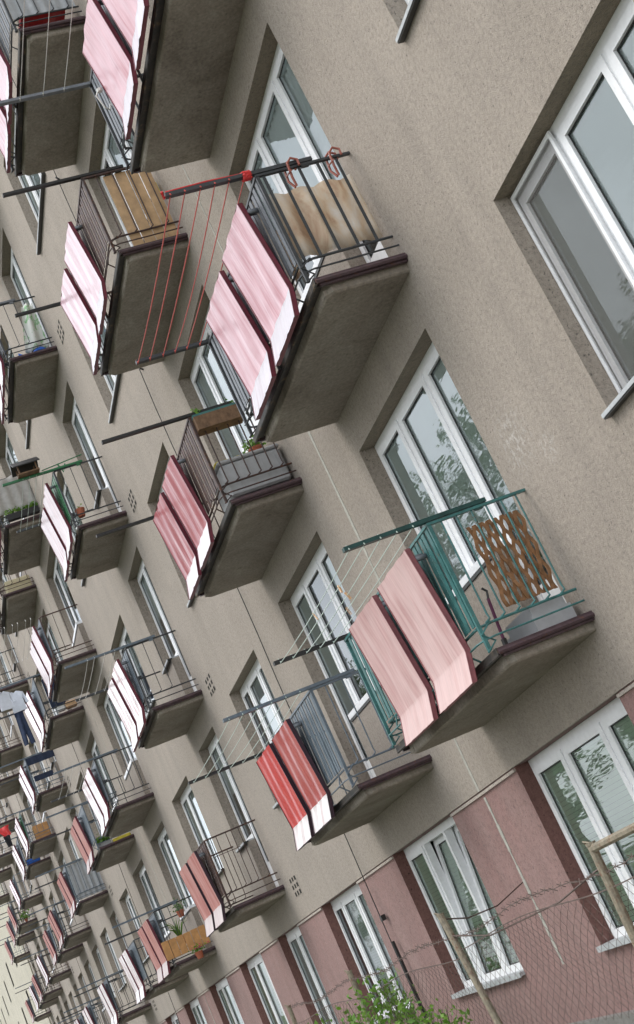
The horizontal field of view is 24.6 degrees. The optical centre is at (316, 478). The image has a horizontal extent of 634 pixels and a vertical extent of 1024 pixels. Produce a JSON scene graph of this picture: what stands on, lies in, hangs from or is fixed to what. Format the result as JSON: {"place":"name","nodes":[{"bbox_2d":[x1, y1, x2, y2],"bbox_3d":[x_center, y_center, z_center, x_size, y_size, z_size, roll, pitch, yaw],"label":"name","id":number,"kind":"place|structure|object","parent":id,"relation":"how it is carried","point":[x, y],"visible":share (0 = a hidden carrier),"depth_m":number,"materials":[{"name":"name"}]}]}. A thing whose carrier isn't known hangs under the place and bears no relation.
{"place":"outdoors","nodes":[
{"label":"outdoors","id":0,"kind":"place"},
{"bbox_2d":[0,883,51,1023],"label":"apartment building","id":1,"kind":"structure","parent":0,"point":[13,1009],"depth_m":86.64,"materials":[{"name":"beige paint"}]},
{"bbox_2d":[32,821,50,839],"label":"screen","id":2,"kind":"object","parent":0,"point":[40,827],"visible":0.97,"depth_m":42.43,"materials":[{"name":"orange wood"}]},
{"label":"ground","id":3,"kind":"structure","parent":0,"visible":0},
{"bbox_2d":[0,0,633,1023],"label":"apartment building","id":4,"kind":"structure","parent":3,"relation":"on","point":[444,362],"depth_m":12.69,"materials":[{"name":"beige concrete"}]},
{"bbox_2d":[0,724,8,747],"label":"balcony door","id":5,"kind":"structure","parent":4,"relation":"in","point":[0,724],"depth_m":49.14,"materials":[{"name":"white plastic"}]},
{"bbox_2d":[0,824,12,846],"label":"jacket","id":6,"kind":"object","parent":4,"relation":"hanging from","point":[5,832],"visible":1,"depth_m":43.24,"materials":[{"name":"red fabric"}]},
{"bbox_2d":[0,651,12,683],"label":"window","id":7,"kind":"structure","parent":4,"relation":"in","point":[1,657],"depth_m":42.47,"materials":[{"name":"white plastic"}]},
{"bbox_2d":[0,691,15,711],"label":"shirt","id":8,"kind":"object","parent":4,"relation":"hanging from","point":[7,699],"visible":1,"depth_m":30.09,"materials":[{"name":"white fabric"}]},
{"bbox_2d":[2,569,16,636],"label":"window","id":9,"kind":"structure","parent":4,"relation":"in","point":[4,578],"depth_m":36.42,"materials":[{"name":"white plastic"}]},
{"bbox_2d":[1,618,18,671],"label":"balcony door","id":10,"kind":"structure","parent":4,"relation":"in","point":[14,665],"depth_m":39.28,"materials":[{"name":"white plastic"}]},
{"bbox_2d":[7,712,13,737],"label":"balcony door","id":11,"kind":"structure","parent":4,"relation":"in","point":[8,713],"depth_m":45.26,"materials":[{"name":"white plastic"}]},
{"bbox_2d":[5,432,24,518],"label":"balcony door","id":12,"kind":"structure","parent":4,"relation":"in","point":[11,458],"depth_m":29.71,"materials":[{"name":"white plastic"}]},
{"bbox_2d":[2,618,30,666],"bbox_3d":[-5.742,3.163,27.796,0.509,0.067,2.493,-19,-19,-20],"label":"washing line","id":13,"kind":"object","parent":4,"relation":"attached to","point":[17,638],"visible":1,"depth_m":27.26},
{"bbox_2d":[4,575,31,593],"bbox_3d":[-6.414,2.297,31.219,0.550,0.280,0.260,-19,-19,-20],"label":"cream box","id":14,"kind":"object","parent":4,"relation":"on","point":[24,577],"visible":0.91,"depth_m":31.10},
{"bbox_2d":[0,475,35,515],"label":"tarpaulin","id":15,"kind":"object","parent":4,"relation":"hanging from","point":[10,497],"visible":0.84,"depth_m":27.70,"materials":[{"name":"white plastic"}]},
{"bbox_2d":[7,342,29,449],"bbox_3d":[-5.336,-1.658,26.101,0.271,1.571,1.984,-19,-19,-20],"label":"window","id":16,"kind":"structure","parent":4,"relation":"in","point":[10,351],"depth_m":26.25,"materials":[{"name":"white plastic"}]},
{"bbox_2d":[10,691,28,713],"bbox_3d":[-6.285,4.660,30.476,0.462,0.449,0.080,-22,-18,-10],"label":"shirt","id":17,"kind":"object","parent":4,"relation":"hanging from","point":[19,704],"visible":0.67,"depth_m":30.46,"materials":[{"name":"white fabric"}]},
{"bbox_2d":[4,501,39,522],"bbox_3d":[-5.591,0.614,27.568,0.657,0.252,0.210,-19,-19,-20],"label":"planter box","id":18,"kind":"object","parent":4,"relation":"attached to","point":[11,516],"visible":0.95,"depth_m":27.50,"materials":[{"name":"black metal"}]},
{"bbox_2d":[13,711,35,745],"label":"trousers","id":19,"kind":"object","parent":4,"relation":"hanging from","point":[24,728],"visible":1,"depth_m":30.24,"materials":[{"name":"fabric"}]},
{"bbox_2d":[10,457,39,478],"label":"bird house","id":20,"kind":"structure","parent":4,"relation":"on","point":[24,468],"depth_m":20.95,"materials":[{"name":"brown wood"}]},
{"bbox_2d":[18,909,32,921],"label":"potted plant","id":21,"kind":"object","parent":4,"relation":"on","point":[22,916],"visible":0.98,"depth_m":58.00,"materials":[{"name":"green plant"}]},
{"bbox_2d":[13,109,44,254],"bbox_3d":[-4.020,-4.323,20.309,0.271,1.571,1.944,-19,-19,-20],"label":"window","id":22,"kind":"structure","parent":4,"relation":"in","point":[35,198],"depth_m":20.65,"materials":[{"name":"white plastic"}]},
{"bbox_2d":[10,248,51,351],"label":"balcony door","id":23,"kind":"structure","parent":4,"relation":"in","point":[18,280],"depth_m":23.44,"materials":[{"name":"white plastic"}]},
{"bbox_2d":[20,475,42,531],"bbox_3d":[-4.290,0.376,21.833,0.309,0.074,2.033,-19,-19,-20],"label":"washing line","id":24,"kind":"object","parent":4,"relation":"attached to","point":[34,503],"visible":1,"depth_m":21.81,"materials":[{"name":"white plastic"}]},
{"bbox_2d":[27,798,37,824],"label":"balcony door","id":25,"kind":"structure","parent":4,"relation":"in","point":[28,802],"depth_m":48.29,"materials":[{"name":"white plastic"}]},
{"bbox_2d":[26,858,40,865],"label":"storage box","id":26,"kind":"object","parent":4,"relation":"on","point":[33,861],"visible":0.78,"depth_m":45.70,"materials":[{"name":"blue plastic"}]},
{"bbox_2d":[21,303,48,352],"bbox_3d":[-4.381,-2.298,22.098,0.380,0.780,0.105,-19,-19,-20],"label":"hanging cloth","id":27,"kind":"object","parent":4,"relation":"hanging from","point":[32,327],"visible":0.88,"depth_m":22.10,"materials":[{"name":"white fabric"}]},
{"bbox_2d":[30,770,46,821],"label":"balcony door","id":28,"kind":"structure","parent":4,"relation":"in","point":[30,770],"depth_m":44.44,"materials":[{"name":"white plastic"}]},
{"bbox_2d":[5,0,74,19],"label":"board screen","id":29,"kind":"object","parent":4,"relation":"attached to","point":[29,9],"visible":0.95,"depth_m":15.49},
{"bbox_2d":[25,750,54,781],"bbox_3d":[-6.897,7.225,36.659,0.720,0.630,0.030,-19,-19,-20],"label":"rug","id":30,"kind":"object","parent":4,"relation":"hanging from","point":[40,757],"visible":0.97,"depth_m":36.66,"materials":[{"name":"blue fabric"}]},
{"bbox_2d":[18,10,64,28],"bbox_3d":[-2.971,-4.974,15.727,0.500,0.108,0.250,-19,-19,-20],"label":"storage box","id":31,"kind":"object","parent":4,"relation":"on","point":[44,21],"visible":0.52,"depth_m":15.71,"materials":[{"name":"red plastic"}]},
{"bbox_2d":[33,743,49,788],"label":"window","id":32,"kind":"structure","parent":4,"relation":"in","point":[35,747],"depth_m":41.47,"materials":[{"name":"white plastic"}]},
{"bbox_2d":[19,0,72,98],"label":"washing line","id":33,"kind":"object","parent":4,"relation":"attached to","point":[46,48],"visible":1,"depth_m":12.62,"materials":[{"name":"plastic"}]},
{"bbox_2d":[41,677,58,715],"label":"window","id":34,"kind":"structure","parent":4,"relation":"in","point":[53,710],"depth_m":35.77,"materials":[{"name":"white plastic"}]},
{"bbox_2d":[41,675,65,708],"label":"trousers","id":35,"kind":"object","parent":4,"relation":"hanging from","point":[52,703],"visible":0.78,"depth_m":30.27,"materials":[{"name":"blue fabric"}]},
{"bbox_2d":[46,621,62,663],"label":"balcony door","id":36,"kind":"structure","parent":4,"relation":"in","point":[51,642],"depth_m":32.29,"materials":[{"name":"white plastic"}]},
{"bbox_2d":[41,454,81,471],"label":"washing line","id":37,"kind":"object","parent":4,"relation":"attached to","point":[60,463],"visible":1,"depth_m":21.12,"materials":[{"name":"green paint"}]},
{"bbox_2d":[60,891,72,925],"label":"balcony door","id":38,"kind":"structure","parent":4,"relation":"in","point":[67,907],"depth_m":47.28,"materials":[{"name":"white plastic"}]},
{"bbox_2d":[57,699,76,712],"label":"cleaning bottles","id":39,"kind":"object","parent":4,"relation":"on","point":[66,705],"visible":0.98,"depth_m":30.25,"materials":[{"name":"white plastic"}]},
{"bbox_2d":[53,555,82,648],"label":"balcony door","id":40,"kind":"structure","parent":4,"relation":"in","point":[58,576],"depth_m":28.83,"materials":[{"name":"white plastic"}]},
{"bbox_2d":[62,857,79,907],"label":"balcony door","id":41,"kind":"structure","parent":4,"relation":"in","point":[63,860],"depth_m":43.85,"materials":[{"name":"white plastic"}]},
{"bbox_2d":[59,760,85,797],"bbox_3d":[-4.541,5.604,26.946,0.409,0.068,2.493,-19,-19,-20],"label":"washing line","id":42,"kind":"object","parent":4,"relation":"attached to","point":[70,779],"visible":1,"depth_m":26.71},
{"bbox_2d":[68,833,78,859],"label":"window","id":43,"kind":"structure","parent":4,"relation":"in","point":[70,839],"depth_m":40.79,"materials":[{"name":"white plastic"}]},
{"bbox_2d":[63,479,84,586],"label":"window","id":44,"kind":"structure","parent":4,"relation":"in","point":[65,492],"depth_m":25.56,"materials":[{"name":"white plastic"}]},
{"bbox_2d":[75,503,85,517],"bbox_3d":[-3.422,0.465,21.018,0.145,0.180,0.145,-23,-18,-5],"label":"potted plant","id":45,"kind":"object","parent":4,"relation":"on","point":[79,509],"visible":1,"depth_m":20.96,"materials":[{"name":"brown plant"}]},
{"bbox_2d":[66,860,105,899],"bbox_3d":[-5.684,9.818,35.794,0.700,0.870,0.027,-19,-19,-20],"label":"board screen","id":46,"kind":"object","parent":4,"relation":"attached to","point":[86,877],"visible":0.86,"depth_m":35.77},
{"bbox_2d":[82,976,97,1019],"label":"window","id":47,"kind":"structure","parent":4,"relation":"in","point":[82,976],"depth_m":49.69,"materials":[{"name":"white plastic"}]},
{"bbox_2d":[82,780,101,850],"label":"window","id":48,"kind":"structure","parent":4,"relation":"in","point":[83,780],"depth_m":34.92,"materials":[{"name":"white plastic"}]},
{"bbox_2d":[71,398,121,511],"bbox_3d":[-3.366,-0.194,22.229,0.271,2.349,1.472,-19,-19,-20],"label":"balcony door","id":49,"kind":"structure","parent":4,"relation":"in","point":[88,447],"depth_m":22.61,"materials":[{"name":"white plastic"}]},
{"bbox_2d":[79,650,114,700],"bbox_3d":[-3.178,2.846,20.949,0.409,0.070,2.033,-19,-19,-20],"label":"washing line","id":50,"kind":"object","parent":4,"relation":"attached to","point":[100,674],"visible":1,"depth_m":20.76,"materials":[{"name":"grey"}]},
{"bbox_2d":[88,964,105,1011],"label":"balcony door","id":51,"kind":"structure","parent":4,"relation":"in","point":[90,969],"depth_m":46.48,"materials":[{"name":"white plastic"}]},
{"bbox_2d":[94,830,111,848],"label":"balcony plants","id":52,"kind":"object","parent":4,"relation":"on","point":[105,842],"visible":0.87,"depth_m":29.24,"materials":[{"name":"green plant"}]},
{"bbox_2d":[96,87,110,109],"bbox_3d":[-1.857,-3.346,12.793,0.084,0.187,0.174,-36,-20,29],"label":"rope hook","id":53,"kind":"object","parent":4,"relation":"hanging from","point":[99,89],"visible":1,"depth_m":12.76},
{"bbox_2d":[91,739,117,811],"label":"balcony door","id":54,"kind":"structure","parent":4,"relation":"in","point":[95,751],"depth_m":31.37,"materials":[{"name":"white plastic"}]},
{"bbox_2d":[96,947,115,996],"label":"balcony door","id":55,"kind":"structure","parent":4,"relation":"in","point":[97,951],"depth_m":43.00,"materials":[{"name":"white plastic"}]},
{"bbox_2d":[92,312,120,423],"bbox_3d":[-2.863,-1.867,19.442,0.271,1.571,1.944,-19,-19,-20],"label":"window","id":56,"kind":"structure","parent":4,"relation":"in","point":[113,381],"depth_m":19.78,"materials":[{"name":"white plastic"}]},
{"bbox_2d":[105,931,126,991],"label":"window","id":57,"kind":"structure","parent":4,"relation":"in","point":[106,934],"depth_m":39.74,"materials":[{"name":"white plastic"}]},
{"bbox_2d":[104,690,136,780],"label":"balcony door","id":58,"kind":"structure","parent":4,"relation":"in","point":[118,727],"depth_m":27.99,"materials":[{"name":"white plastic"}]},
{"bbox_2d":[115,915,127,947],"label":"balcony door","id":59,"kind":"structure","parent":4,"relation":"in","point":[115,915],"depth_m":36.87,"materials":[{"name":"white plastic"}]},
{"bbox_2d":[113,832,130,841],"bbox_3d":[-3.939,7.231,29.359,0.380,0.065,0.050,-19,-19,-20],"label":"yellow box","id":60,"kind":"object","parent":4,"relation":"on","point":[122,836],"visible":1,"depth_m":29.34,"materials":[{"name":"plastic"}]},
{"bbox_2d":[99,99,151,246],"bbox_3d":[-1.957,-3.014,16.124,0.227,2.349,2.070,-19,-19,-20],"label":"balcony door","id":61,"kind":"structure","parent":4,"relation":"in","point":[111,155],"depth_m":16.69,"materials":[{"name":"white plastic"}]},
{"bbox_2d":[119,626,154,720],"bbox_3d":[-3.023,3.254,24.367,0.271,1.571,1.984,-19,-19,-20],"label":"window","id":62,"kind":"structure","parent":4,"relation":"in","point":[125,639],"depth_m":24.61,"materials":[{"name":"white plastic"}]},
{"bbox_2d":[125,893,149,963],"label":"window","id":63,"kind":"structure","parent":4,"relation":"in","point":[128,901],"depth_m":33.85,"materials":[{"name":"white plastic"}]},
{"bbox_2d":[103,170,178,245],"bbox_3d":[-1.784,-2.766,14.737,0.492,0.878,0.016,-19,-19,-20],"label":"board screen","id":64,"kind":"object","parent":4,"relation":"attached to","point":[133,203],"visible":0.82,"depth_m":14.73,"materials":[{"name":"brown wood"}]},
{"bbox_2d":[139,864,170,939],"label":"balcony door","id":65,"kind":"structure","parent":4,"relation":"in","point":[144,877],"depth_m":30.55,"materials":[{"name":"white plastic"}]},
{"bbox_2d":[137,560,196,691],"bbox_3d":[-2.209,2.262,21.362,0.271,2.349,1.472,-19,-19,-20],"label":"balcony door","id":66,"kind":"structure","parent":4,"relation":"in","point":[145,583],"depth_m":21.74,"materials":[{"name":"white plastic"}]},
{"bbox_2d":[165,917,185,941],"bbox_3d":[-2.403,7.846,25.277,0.400,0.504,0.548,-22,-18,-9],"label":"spiky plant","id":67,"kind":"object","parent":4,"relation":"on","point":[175,931],"visible":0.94,"depth_m":25.23,"materials":[{"name":"green plant"}]},
{"bbox_2d":[171,1014,179,1023],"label":"window","id":68,"kind":"structure","parent":4,"relation":"in","point":[174,1019],"depth_m":32.97,"materials":[{"name":"white plastic"}]},
{"bbox_2d":[157,827,195,920],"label":"balcony door","id":69,"kind":"structure","parent":4,"relation":"in","point":[165,845],"depth_m":27.10,"materials":[{"name":"white plastic"}]},
{"bbox_2d":[170,898,185,917],"bbox_3d":[-2.521,7.799,26.547,0.288,0.373,0.358,-13,-22,-34],"label":"potted plant","id":70,"kind":"object","parent":4,"relation":"on","point":[181,910],"visible":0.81,"depth_m":26.55,"materials":[{"name":"green plant"}]},
{"bbox_2d":[157,457,202,607],"bbox_3d":[-1.707,0.590,18.575,0.271,1.571,1.944,-19,-19,-20],"label":"window","id":71,"kind":"structure","parent":4,"relation":"in","point":[189,604],"depth_m":19.05,"materials":[{"name":"white plastic"}]},
{"bbox_2d":[161,924,210,960],"bbox_3d":[-2.252,7.963,24.981,0.802,0.319,0.016,-19,-19,-20],"label":"board screen","id":72,"kind":"object","parent":4,"relation":"attached to","point":[182,943],"visible":0.98,"depth_m":24.97,"materials":[{"name":"orange wood"}]},
{"bbox_2d":[137,179,243,363],"bbox_3d":[-1.017,-1.558,11.338,0.581,0.085,2.494,-19,-19,-20],"label":"washing line","id":73,"kind":"object","parent":4,"relation":"attached to","point":[184,268],"visible":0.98,"depth_m":11.12,"materials":[{"name":"red plastic"}]},
{"bbox_2d":[188,941,208,958],"bbox_3d":[-2.031,8.086,24.930,0.393,0.257,0.312,-10,-23,-39],"label":"flowering plant","id":74,"kind":"object","parent":4,"relation":"on","point":[198,953],"visible":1,"depth_m":24.86,"materials":[{"name":"green plant"}]},
{"bbox_2d":[190,998,206,1023],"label":"window","id":75,"kind":"structure","parent":4,"relation":"in","point":[195,1006],"depth_m":29.70,"materials":[{"name":"white plastic"}]},
{"bbox_2d":[180,784,223,881],"bbox_3d":[-1.866,5.711,23.499,0.271,1.571,1.984,-19,-19,-20],"label":"window","id":76,"kind":"structure","parent":4,"relation":"in","point":[190,806],"depth_m":23.80,"materials":[{"name":"white plastic"}]},
{"bbox_2d":[160,170,252,199],"bbox_3d":[-0.778,-2.067,10.264,0.691,0.080,0.076,-19,-19,-20],"label":"washing line","id":77,"kind":"object","parent":4,"relation":"attached to","point":[246,175],"visible":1,"depth_m":10.32,"materials":[{"name":"red plastic"}]},
{"bbox_2d":[190,397,244,436],"bbox_3d":[-0.964,-0.623,13.915,0.503,0.277,0.178,-19,-19,-20],"label":"planter box","id":78,"kind":"object","parent":4,"relation":"attached to","point":[211,420],"visible":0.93,"depth_m":13.82,"materials":[{"name":"brown wood"}]},
{"bbox_2d":[190,302,259,458],"bbox_3d":[-0.801,-0.558,15.256,0.227,2.349,2.070,-19,-19,-20],"label":"balcony door","id":79,"kind":"structure","parent":4,"relation":"in","point":[207,379],"depth_m":15.84,"materials":[{"name":"white plastic"}]},
{"bbox_2d":[215,978,243,1023],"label":"window","id":80,"kind":"structure","parent":4,"relation":"in","point":[223,989],"depth_m":26.23,"materials":[{"name":"white plastic"}]},
{"bbox_2d":[208,734,278,886],"bbox_3d":[-1.053,4.718,20.495,0.271,2.349,1.472,-19,-19,-20],"label":"balcony door","id":81,"kind":"structure","parent":4,"relation":"in","point":[227,779],"depth_m":20.86,"materials":[{"name":"white plastic"}]},
{"bbox_2d":[192,692,300,782],"bbox_3d":[-0.709,2.495,13.893,0.699,0.064,2.493,-19,-19,-20],"label":"washing line","id":82,"kind":"object","parent":4,"relation":"attached to","point":[242,735],"visible":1,"depth_m":13.70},
{"bbox_2d":[212,443,290,511],"bbox_3d":[-0.636,0.009,14.010,0.650,0.380,0.490,-19,-19,-20],"label":"storage chest","id":83,"kind":"object","parent":4,"relation":"on","point":[251,463],"visible":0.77,"depth_m":13.80,"materials":[{"name":"grey plastic"}]},
{"bbox_2d":[242,435,265,453],"bbox_3d":[-0.597,-0.323,14.202,0.326,0.273,0.366,-19,-19,-20],"label":"potted plant","id":84,"kind":"object","parent":83,"relation":"on","point":[257,445],"visible":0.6,"depth_m":14.17,"materials":[{"name":"green plant"}]},
{"bbox_2d":[240,659,284,808],"bbox_3d":[-0.550,3.046,17.707,0.271,1.571,1.944,-19,-19,-20],"label":"window","id":85,"kind":"structure","parent":4,"relation":"in","point":[256,686],"depth_m":18.11,"materials":[{"name":"white plastic"}]},
{"bbox_2d":[246,954,288,1023],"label":"window","id":86,"kind":"structure","parent":4,"relation":"in","point":[256,966],"depth_m":22.95,"materials":[{"name":"white plastic"}]},
{"bbox_2d":[276,230,299,281],"bbox_3d":[-0.222,-1.665,10.429,0.004,0.490,0.344,-21,-18,-12],"label":"broom","id":87,"kind":"object","parent":4,"relation":"attached to","point":[297,276],"visible":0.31,"depth_m":10.45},
{"bbox_2d":[284,157,300,187],"bbox_3d":[-0.167,-2.201,10.456,0.094,0.234,0.124,-10,-23,-39],"label":"rope","id":88,"kind":"object","parent":4,"relation":"hanging from","point":[290,173],"visible":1,"depth_m":10.44,"materials":[{"name":"brown plastic"}]},
{"bbox_2d":[285,927,338,1023],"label":"window","id":89,"kind":"structure","parent":4,"relation":"in","point":[307,968],"depth_m":20.09,"materials":[{"name":"white plastic"}]},
{"bbox_2d":[244,44,387,312],"bbox_3d":[-0.027,-2.125,11.849,0.227,2.349,2.070,-19,-19,-20],"label":"balcony door","id":90,"kind":"structure","parent":4,"relation":"in","point":[295,131],"depth_m":11.88,"materials":[{"name":"white plastic"}]},
{"bbox_2d":[269,174,382,258],"bbox_3d":[0.063,-1.885,10.411,0.660,0.568,0.051,-19,-19,-20],"label":"corrugated sheet","id":91,"kind":"object","parent":4,"relation":"attached to","point":[332,214],"visible":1,"depth_m":10.41,"materials":[{"name":"beige plastic"}]},
{"bbox_2d":[325,146,341,177],"bbox_3d":[0.136,-2.303,10.572,0.094,0.234,0.124,-10,-23,-39],"label":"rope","id":92,"kind":"object","parent":4,"relation":"hanging from","point":[329,152],"visible":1,"depth_m":10.56,"materials":[{"name":"brown plastic"}]},
{"bbox_2d":[290,542,381,778],"bbox_3d":[0.356,1.899,14.389,0.227,2.349,2.070,-19,-19,-20],"label":"balcony door","id":93,"kind":"structure","parent":4,"relation":"in","point":[332,660],"depth_m":14.94,"materials":[{"name":"white plastic"}]},
{"bbox_2d":[278,523,413,663],"bbox_3d":[0.163,0.882,10.484,0.479,0.067,2.493,-19,-19,-20],"label":"washing line","id":94,"kind":"object","parent":4,"relation":"attached to","point":[347,594],"visible":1,"depth_m":10.28,"materials":[{"name":"white plastic"}]},
{"bbox_2d":[330,884,409,1023],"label":"window","id":95,"kind":"structure","parent":4,"relation":"in","point":[375,955],"depth_m":17.11,"materials":[{"name":"white plastic"}]},
{"bbox_2d":[395,0,419,43],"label":"window","id":96,"kind":"structure","parent":4,"relation":"in","point":[412,6],"depth_m":9.20,"materials":[{"name":"white plastic"}]},
{"bbox_2d":[403,817,524,998],"bbox_3d":[1.390,3.998,13.658,0.343,1.491,2.070,-19,-19,-20],"label":"window","id":97,"kind":"structure","parent":4,"relation":"in","point":[446,835],"depth_m":13.88,"materials":[{"name":"white plastic"}]},
{"bbox_2d":[374,342,566,607],"bbox_3d":[1.130,0.331,10.981,0.227,2.349,2.070,-19,-19,-20],"label":"balcony door","id":98,"kind":"structure","parent":4,"relation":"in","point":[431,449],"depth_m":11.17,"materials":[{"name":"white plastic"}]},
{"bbox_2d":[481,587,507,644],"bbox_3d":[1.148,0.889,9.408,0.077,0.417,0.035,-19,-19,-20],"label":"umbrella","id":99,"kind":"object","parent":4,"relation":"on","point":[504,641],"visible":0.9,"depth_m":9.40,"materials":[{"name":"purple fabric"}]},
{"bbox_2d":[466,510,557,606],"bbox_3d":[1.286,0.518,9.586,0.425,0.590,0.022,-19,-19,-20],"label":"trellis","id":100,"kind":"object","parent":4,"relation":"attached to","point":[508,560],"visible":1,"depth_m":9.58,"materials":[{"name":"brown wood"}]},
{"bbox_2d":[505,596,576,642],"bbox_3d":[1.486,0.973,9.727,0.300,0.200,0.500,-19,-19,-20],"label":"crate","id":101,"kind":"object","parent":4,"relation":"on","point":[530,628],"visible":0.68,"depth_m":9.53,"materials":[{"name":"grey plastic"}]},
{"bbox_2d":[510,0,633,419],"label":"window","id":102,"kind":"structure","parent":4,"relation":"in","point":[574,198],"depth_m":8.33,"materials":[{"name":"white plastic"}]},
{"bbox_2d":[528,698,633,952],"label":"window","id":103,"kind":"structure","parent":4,"relation":"in","point":[602,730],"depth_m":10.56,"materials":[{"name":"white plastic"}]},
{"bbox_2d":[308,1005,381,1023],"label":"shrub","id":104,"kind":"object","parent":3,"relation":"on","point":[316,1022],"visible":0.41,"depth_m":15.17,"materials":[{"name":"green plant"}]},
{"bbox_2d":[330,968,445,1023],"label":"shrub","id":105,"kind":"object","parent":3,"relation":"on","point":[377,1009],"visible":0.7,"depth_m":13.05,"materials":[{"name":"green plant"}]},
{"bbox_2d":[395,998,472,1023],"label":"shrub","id":106,"kind":"object","parent":3,"relation":"on","point":[427,1020],"visible":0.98,"depth_m":11.28,"materials":[{"name":"green plant"}]},
{"bbox_2d":[284,823,633,1023],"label":"chain link fence","id":107,"kind":"object","parent":3,"relation":"on","point":[594,847],"visible":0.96,"depth_m":9.77,"materials":[{"name":"metal"}]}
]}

